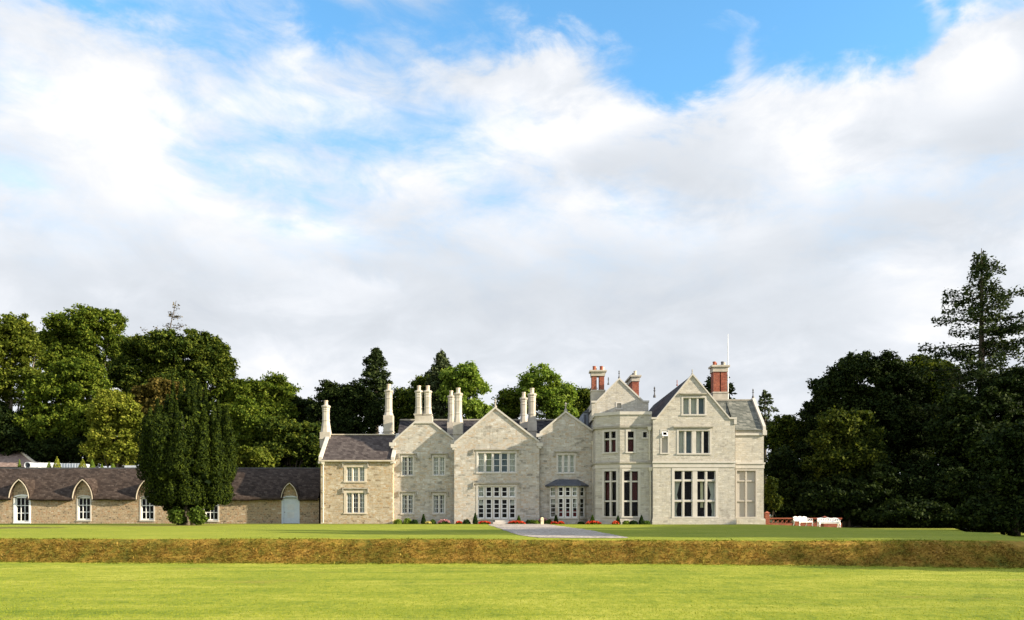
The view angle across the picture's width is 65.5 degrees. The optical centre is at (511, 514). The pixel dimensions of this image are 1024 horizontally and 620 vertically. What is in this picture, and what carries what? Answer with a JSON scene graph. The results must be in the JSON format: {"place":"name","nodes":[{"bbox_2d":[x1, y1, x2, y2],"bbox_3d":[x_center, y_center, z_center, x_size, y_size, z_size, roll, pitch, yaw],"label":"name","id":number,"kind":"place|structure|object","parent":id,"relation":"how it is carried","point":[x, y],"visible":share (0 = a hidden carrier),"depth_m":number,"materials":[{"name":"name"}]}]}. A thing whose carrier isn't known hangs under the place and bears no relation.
{"place":"outdoors","nodes":[
{"label":"outdoors","id":0,"kind":"place"},
{"bbox_2d":[24,462,135,466],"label":"flat roof building","id":1,"kind":"structure","parent":0,"point":[29,464],"depth_m":79.80,"materials":[{"name":"grey stone"}]},
{"bbox_2d":[53,456,60,466],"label":"roof conifer","id":2,"kind":"object","parent":1,"relation":"on","point":[57,463],"visible":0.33,"depth_m":78.39,"materials":[{"name":"green plant"}]},
{"bbox_2d":[78,459,86,466],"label":"roof conifer","id":3,"kind":"object","parent":1,"relation":"on","point":[82,463],"visible":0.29,"depth_m":78.35,"materials":[{"name":"green plant"}]},
{"bbox_2d":[0,515,1023,619],"bbox_3d":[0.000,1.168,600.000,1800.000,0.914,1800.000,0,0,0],"label":"ground","id":4,"kind":"structure","parent":0,"point":[675,533],"depth_m":21.35,"materials":[{"name":"green plant"}]},
{"bbox_2d":[0,312,48,410],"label":"broadleaf tree","id":5,"kind":"object","parent":4,"relation":"on","point":[21,343],"visible":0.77,"depth_m":91.05,"materials":[{"name":"green plant"}]},
{"bbox_2d":[0,449,54,466],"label":"hipped building","id":6,"kind":"structure","parent":4,"relation":"on","point":[11,460],"depth_m":86.61,"materials":[{"name":"grey stone"}]},
{"bbox_2d":[10,356,112,462],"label":"broadleaf tree","id":7,"kind":"object","parent":4,"relation":"on","point":[69,386],"visible":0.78,"depth_m":88.27,"materials":[{"name":"green plant"}]},
{"bbox_2d":[0,400,138,466],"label":"understorey tree","id":8,"kind":"object","parent":4,"relation":"on","point":[12,438],"visible":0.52,"depth_m":87.84,"materials":[{"name":"green plant"}]},
{"bbox_2d":[32,303,129,455],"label":"broadleaf tree","id":9,"kind":"object","parent":4,"relation":"on","point":[82,331],"visible":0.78,"depth_m":101.94,"materials":[{"name":"green plant"}]},
{"bbox_2d":[77,388,144,466],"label":"broadleaf tree","id":10,"kind":"object","parent":4,"relation":"on","point":[115,416],"visible":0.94,"depth_m":82.92,"materials":[{"name":"green plant"}]},
{"bbox_2d":[131,377,185,418],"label":"copper tree","id":11,"kind":"object","parent":4,"relation":"on","point":[150,392],"visible":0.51,"depth_m":84.90,"materials":[{"name":"brown plant"}]},
{"bbox_2d":[0,467,319,523],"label":"stone outbuilding","id":12,"kind":"structure","parent":4,"relation":"on","point":[109,495],"depth_m":72.00,"materials":[{"name":"brown stone"}]},
{"bbox_2d":[13,494,30,522],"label":"window","id":13,"kind":"structure","parent":12,"relation":"in","point":[21,496],"depth_m":71.99,"materials":[{"name":"white paint"}]},
{"bbox_2d":[76,495,90,520],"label":"window","id":14,"kind":"structure","parent":12,"relation":"in","point":[81,496],"depth_m":72.08,"materials":[{"name":"white paint"}]},
{"bbox_2d":[139,496,154,520],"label":"window","id":15,"kind":"structure","parent":12,"relation":"in","point":[141,500],"depth_m":72.10,"materials":[{"name":"white paint"}]},
{"bbox_2d":[206,505,218,521],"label":"window","id":16,"kind":"structure","parent":12,"relation":"in","point":[209,520],"depth_m":71.98,"materials":[{"name":"white paint"}]},
{"bbox_2d":[282,496,299,523],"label":"door","id":17,"kind":"structure","parent":12,"relation":"in","point":[290,504],"depth_m":72.10,"materials":[{"name":"paint"}]},
{"bbox_2d":[140,302,186,335],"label":"bare conifer","id":18,"kind":"object","parent":4,"relation":"on","point":[172,316],"visible":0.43,"depth_m":100.00,"materials":[{"name":"green plant"}]},
{"bbox_2d":[104,326,240,405],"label":"broadleaf tree","id":19,"kind":"object","parent":4,"relation":"on","point":[164,353],"visible":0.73,"depth_m":94.85,"materials":[{"name":"green plant"}]},
{"bbox_2d":[166,506,188,524],"bbox_3d":[-25.311,0.208,60.190,1.461,1.790,1.453,0,0,28],"label":"shrub","id":20,"kind":"object","parent":4,"relation":"on","point":[175,514],"visible":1,"depth_m":59.85,"materials":[{"name":"green plant"}]},
{"bbox_2d":[134,375,238,524],"bbox_3d":[-25.222,-4.973,61.850,7.249,12.019,7.172,0,0,27],"label":"irish yew","id":21,"kind":"object","parent":4,"relation":"on","point":[187,451],"visible":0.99,"depth_m":60.20,"materials":[{"name":"green plant"}]},
{"bbox_2d":[188,506,209,524],"bbox_3d":[-23.693,0.195,60.177,1.575,1.814,1.481,0,0,0],"label":"shrub","id":22,"kind":"object","parent":4,"relation":"on","point":[196,514],"visible":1,"depth_m":59.90,"materials":[{"name":"green plant"}]},
{"bbox_2d":[221,395,272,446],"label":"broadleaf tree","id":23,"kind":"object","parent":4,"relation":"on","point":[245,422],"visible":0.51,"depth_m":86.73,"materials":[{"name":"green plant"}]},
{"bbox_2d":[208,368,303,430],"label":"broadleaf tree","id":24,"kind":"object","parent":4,"relation":"on","point":[273,393],"visible":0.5,"depth_m":96.41,"materials":[{"name":"green plant"}]},
{"bbox_2d":[236,445,277,466],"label":"shrub","id":25,"kind":"object","parent":4,"relation":"on","point":[254,456],"visible":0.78,"depth_m":79.12,"materials":[{"name":"green plant"}]},
{"bbox_2d":[253,413,321,466],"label":"broadleaf tree","id":26,"kind":"object","parent":4,"relation":"on","point":[299,443],"visible":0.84,"depth_m":84.70,"materials":[{"name":"green plant"}]},
{"bbox_2d":[277,456,319,466],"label":"understorey tree","id":27,"kind":"object","parent":4,"relation":"on","point":[305,459],"visible":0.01,"depth_m":88.49,"materials":[{"name":"green plant"}]},
{"bbox_2d":[284,395,319,423],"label":"broadleaf tree","id":28,"kind":"object","parent":4,"relation":"on","point":[300,403],"visible":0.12,"depth_m":97.77,"materials":[{"name":"green plant"}]},
{"bbox_2d":[306,378,384,433],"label":"broadleaf tree","id":29,"kind":"object","parent":4,"relation":"on","point":[349,403],"visible":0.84,"depth_m":94.76,"materials":[{"name":"green plant"}]},
{"bbox_2d":[358,347,394,433],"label":"tall conifer","id":30,"kind":"object","parent":4,"relation":"on","point":[374,361],"visible":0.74,"depth_m":105.03,"materials":[{"name":"green plant"}]},
{"bbox_2d":[380,386,415,433],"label":"broadleaf tree","id":31,"kind":"object","parent":4,"relation":"on","point":[402,408],"visible":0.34,"depth_m":96.90,"materials":[{"name":"green plant"}]},
{"bbox_2d":[394,519,402,523],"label":"round shrub","id":32,"kind":"object","parent":4,"relation":"on","point":[398,521],"visible":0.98,"depth_m":69.27,"materials":[{"name":"green plant"}]},
{"bbox_2d":[403,518,410,523],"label":"round shrub","id":33,"kind":"object","parent":4,"relation":"on","point":[407,521],"visible":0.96,"depth_m":69.32,"materials":[{"name":"green plant"}]},
{"bbox_2d":[410,519,418,523],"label":"round shrub","id":34,"kind":"object","parent":4,"relation":"on","point":[413,521],"visible":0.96,"depth_m":69.14,"materials":[{"name":"green plant"}]},
{"bbox_2d":[405,371,430,412],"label":"broadleaf tree","id":35,"kind":"object","parent":4,"relation":"on","point":[420,381],"visible":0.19,"depth_m":94.14,"materials":[{"name":"green plant"}]},
{"bbox_2d":[421,514,425,523],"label":"conical shrub","id":36,"kind":"object","parent":4,"relation":"on","point":[423,520],"visible":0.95,"depth_m":69.49,"materials":[{"name":"green plant"}]},
{"bbox_2d":[422,349,452,418],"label":"dense conifer","id":37,"kind":"object","parent":4,"relation":"on","point":[439,409],"visible":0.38,"depth_m":90.99,"materials":[{"name":"green plant"}]},
{"bbox_2d":[438,519,449,523],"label":"flower clump","id":38,"kind":"object","parent":4,"relation":"on","point":[442,521],"visible":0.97,"depth_m":69.07,"materials":[{"name":"pink plant"}]},
{"bbox_2d":[433,360,492,418],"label":"broadleaf tree","id":39,"kind":"object","parent":4,"relation":"on","point":[467,379],"visible":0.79,"depth_m":89.00,"materials":[{"name":"green plant"}]},
{"bbox_2d":[462,519,470,523],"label":"round shrub","id":40,"kind":"object","parent":4,"relation":"on","point":[465,521],"visible":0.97,"depth_m":68.56,"materials":[{"name":"green plant"}]},
{"bbox_2d":[472,512,477,523],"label":"conical shrub","id":41,"kind":"object","parent":4,"relation":"on","point":[475,520],"visible":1,"depth_m":68.48,"materials":[{"name":"green plant"}]},
{"bbox_2d":[478,521,490,523],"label":"flower clump","id":42,"kind":"object","parent":4,"relation":"on","point":[484,522],"visible":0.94,"depth_m":67.95,"materials":[{"name":"red plant"}]},
{"bbox_2d":[489,385,527,418],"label":"broadleaf tree","id":43,"kind":"object","parent":4,"relation":"on","point":[508,405],"visible":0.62,"depth_m":93.07,"materials":[{"name":"green plant"}]},
{"bbox_2d":[0,537,1023,568],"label":"bank grass","id":44,"kind":"structure","parent":4,"relation":"on","point":[511,555],"depth_m":25.96,"materials":[{"name":"brown plant"}]},
{"bbox_2d":[507,520,525,523],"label":"flower clump","id":45,"kind":"object","parent":4,"relation":"on","point":[516,522],"visible":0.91,"depth_m":67.93,"materials":[{"name":"red plant"}]},
{"bbox_2d":[318,361,766,524],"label":"country house","id":46,"kind":"structure","parent":4,"relation":"on","point":[690,450],"depth_m":69.70,"materials":[{"name":"stone"}]},
{"bbox_2d":[341,462,369,482],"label":"window","id":47,"kind":"structure","parent":46,"relation":"in","point":[356,473],"depth_m":70.24,"materials":[{"name":"white paint"}]},
{"bbox_2d":[341,488,369,513],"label":"window","id":48,"kind":"structure","parent":46,"relation":"in","point":[350,493],"depth_m":70.24,"materials":[{"name":"white paint"}]},
{"bbox_2d":[398,453,416,476],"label":"window","id":49,"kind":"structure","parent":46,"relation":"in","point":[403,457],"depth_m":71.03,"materials":[{"name":"white paint"}]},
{"bbox_2d":[398,491,416,514],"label":"window","id":50,"kind":"structure","parent":46,"relation":"in","point":[403,508],"depth_m":71.03,"materials":[{"name":"white paint"}]},
{"bbox_2d":[430,453,447,476],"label":"window","id":51,"kind":"structure","parent":46,"relation":"in","point":[439,470],"depth_m":71.03,"materials":[{"name":"white paint"}]},
{"bbox_2d":[430,491,447,514],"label":"window","id":52,"kind":"structure","parent":46,"relation":"in","point":[434,508],"depth_m":70.98,"materials":[{"name":"white paint"}]},
{"bbox_2d":[473,449,519,473],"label":"window","id":53,"kind":"structure","parent":46,"relation":"in","point":[487,462],"depth_m":69.85,"materials":[{"name":"white paint"}]},
{"bbox_2d":[472,483,520,519],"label":"window","id":54,"kind":"structure","parent":46,"relation":"in","point":[481,490],"depth_m":69.85,"materials":[{"name":"white paint"}]},
{"bbox_2d":[548,487,554,518],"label":"window","id":55,"kind":"structure","parent":46,"relation":"in","point":[552,497],"depth_m":69.98,"materials":[{"name":"white paint"}]},
{"bbox_2d":[554,451,577,473],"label":"window","id":56,"kind":"structure","parent":46,"relation":"in","point":[565,462],"depth_m":70.24,"materials":[{"name":"white paint"}]},
{"bbox_2d":[559,510,575,516],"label":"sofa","id":57,"kind":"object","parent":46,"relation":"on","point":[567,513],"visible":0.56,"depth_m":69.50,"materials":[{"name":"red fabric"}]},
{"bbox_2d":[558,487,577,518],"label":"window","id":58,"kind":"structure","parent":46,"relation":"in","point":[564,496],"depth_m":69.10,"materials":[{"name":"white paint"}]},
{"bbox_2d":[580,487,585,518],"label":"window","id":59,"kind":"structure","parent":46,"relation":"in","point":[581,497],"depth_m":69.97,"materials":[{"name":"white paint"}]},
{"bbox_2d":[601,469,617,517],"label":"window","id":60,"kind":"structure","parent":46,"relation":"in","point":[609,481],"depth_m":67.17,"materials":[{"name":"white glass"}]},
{"bbox_2d":[602,429,617,453],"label":"window","id":61,"kind":"structure","parent":46,"relation":"in","point":[611,443],"depth_m":67.10,"materials":[{"name":"beige glass"}]},
{"bbox_2d":[615,402,622,409],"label":"window","id":62,"kind":"structure","parent":46,"relation":"in","point":[619,405],"depth_m":69.27,"materials":[{"name":"grey stone"}]},
{"bbox_2d":[625,429,635,452],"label":"window","id":63,"kind":"structure","parent":46,"relation":"in","point":[629,441],"depth_m":66.47,"materials":[{"name":"white glass"}]},
{"bbox_2d":[621,469,640,517],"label":"window","id":64,"kind":"structure","parent":46,"relation":"in","point":[633,481],"depth_m":66.53,"materials":[{"name":"white"}]},
{"bbox_2d":[641,431,647,438],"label":"window","id":65,"kind":"structure","parent":46,"relation":"in","point":[642,437],"depth_m":66.47,"materials":[{"name":"beige stone"}]},
{"bbox_2d":[660,429,669,453],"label":"window","id":66,"kind":"structure","parent":46,"relation":"in","point":[663,438],"depth_m":65.97,"materials":[{"name":"white paint"}]},
{"bbox_2d":[676,429,711,454],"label":"window","id":67,"kind":"structure","parent":46,"relation":"in","point":[688,440],"depth_m":66.03,"materials":[{"name":"white paint"}]},
{"bbox_2d":[681,396,706,415],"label":"window","id":68,"kind":"structure","parent":46,"relation":"in","point":[690,405],"depth_m":66.18,"materials":[{"name":"white paint"}]},
{"bbox_2d":[671,468,718,517],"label":"window","id":69,"kind":"structure","parent":46,"relation":"in","point":[712,483],"depth_m":66.03,"materials":[{"name":"white paint"}]},
{"bbox_2d":[727,357,728,398],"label":"flagpole","id":70,"kind":"object","parent":46,"relation":"on","point":[728,377],"visible":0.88,"depth_m":75.99,"materials":[{"name":"white metal"}]},
{"bbox_2d":[735,469,757,517],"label":"window","id":71,"kind":"structure","parent":46,"relation":"in","point":[746,479],"depth_m":67.57,"materials":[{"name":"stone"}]},
{"bbox_2d":[514,363,579,418],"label":"broadleaf tree","id":72,"kind":"object","parent":4,"relation":"on","point":[555,393],"visible":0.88,"depth_m":90.75,"materials":[{"name":"green plant"}]},
{"bbox_2d":[571,386,597,418],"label":"broadleaf tree","id":73,"kind":"object","parent":4,"relation":"on","point":[582,403],"visible":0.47,"depth_m":94.89,"materials":[{"name":"green plant"}]},
{"bbox_2d":[585,521,601,523],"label":"flower clump","id":74,"kind":"object","parent":4,"relation":"on","point":[593,522],"visible":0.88,"depth_m":66.05,"materials":[{"name":"red plant"}]},
{"bbox_2d":[629,520,637,524],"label":"round shrub","id":75,"kind":"object","parent":4,"relation":"on","point":[633,522],"visible":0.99,"depth_m":65.41,"materials":[{"name":"green plant"}]},
{"bbox_2d":[638,515,643,523],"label":"conical shrub","id":76,"kind":"object","parent":4,"relation":"on","point":[641,520],"visible":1,"depth_m":65.47,"materials":[{"name":"green plant"}]},
{"bbox_2d":[703,375,736,398],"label":"dark conifer","id":77,"kind":"object","parent":4,"relation":"on","point":[707,386],"visible":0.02,"depth_m":83.63,"materials":[{"name":"green plant"}]},
{"bbox_2d":[757,390,779,508],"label":"conifer","id":78,"kind":"object","parent":4,"relation":"on","point":[766,395],"visible":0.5,"depth_m":107.79,"materials":[{"name":"green plant"}]},
{"bbox_2d":[764,476,782,522],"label":"shrub","id":79,"kind":"object","parent":4,"relation":"on","point":[773,499],"visible":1,"depth_m":72.19,"materials":[{"name":"green plant"}]},
{"bbox_2d":[764,413,806,522],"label":"broadleaf tree","id":80,"kind":"object","parent":4,"relation":"on","point":[781,430],"visible":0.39,"depth_m":86.88,"materials":[{"name":"green plant"}]},
{"bbox_2d":[764,511,841,527],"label":"garden wall","id":81,"kind":"structure","parent":4,"relation":"on","point":[767,516],"depth_m":70.30,"materials":[{"name":"red brick"}]},
{"bbox_2d":[793,516,812,525],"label":"garden bench","id":82,"kind":"object","parent":4,"relation":"on","point":[803,519],"visible":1,"depth_m":68.14,"materials":[{"name":"white metal"}]},
{"bbox_2d":[764,444,858,523],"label":"understorey tree","id":83,"kind":"object","parent":4,"relation":"on","point":[787,469],"visible":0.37,"depth_m":78.95,"materials":[{"name":"green plant"}]},
{"bbox_2d":[817,517,840,527],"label":"garden bench","id":84,"kind":"object","parent":4,"relation":"on","point":[819,521],"visible":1,"depth_m":68.18,"materials":[{"name":"white metal"}]},
{"bbox_2d":[798,405,890,526],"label":"broadleaf tree","id":85,"kind":"object","parent":4,"relation":"on","point":[856,451],"visible":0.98,"depth_m":74.78,"materials":[{"name":"green plant"}]},
{"bbox_2d":[796,471,901,526],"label":"understorey tree","id":86,"kind":"object","parent":4,"relation":"on","point":[828,498],"visible":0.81,"depth_m":73.51,"materials":[{"name":"green plant"}]},
{"bbox_2d":[792,349,936,525],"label":"broadleaf tree","id":87,"kind":"object","parent":4,"relation":"on","point":[892,400],"visible":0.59,"depth_m":82.10,"materials":[{"name":"green plant"}]},
{"bbox_2d":[836,459,987,531],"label":"understorey tree","id":88,"kind":"object","parent":4,"relation":"on","point":[911,503],"visible":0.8,"depth_m":72.00,"materials":[{"name":"green plant"}]},
{"bbox_2d":[897,352,966,465],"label":"broadleaf tree","id":89,"kind":"object","parent":4,"relation":"on","point":[916,361],"visible":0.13,"depth_m":84.22,"materials":[{"name":"green plant"}]},
{"bbox_2d":[917,248,1023,416],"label":"giant conifer","id":90,"kind":"object","parent":4,"relation":"on","point":[978,376],"visible":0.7,"depth_m":77.29,"materials":[{"name":"green plant"}]},
{"bbox_2d":[922,358,1023,531],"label":"broadleaf tree","id":91,"kind":"object","parent":4,"relation":"on","point":[963,423],"visible":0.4,"depth_m":72.13,"materials":[{"name":"green plant"}]},
{"bbox_2d":[954,419,1023,535],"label":"broadleaf tree","id":92,"kind":"object","parent":4,"relation":"on","point":[998,458],"visible":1,"depth_m":59.03,"materials":[{"name":"green plant"}]},
{"bbox_2d":[0,0,1023,475],"label":"sky","id":93,"kind":"structure","parent":0,"point":[662,191],"materials":[{"name":"white"}]},
{"bbox_2d":[488,524,627,537],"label":"gravel path","id":94,"kind":"structure","parent":0,"point":[542,530],"depth_m":36.72,"materials":[{"name":"grey gravel"}]}
]}

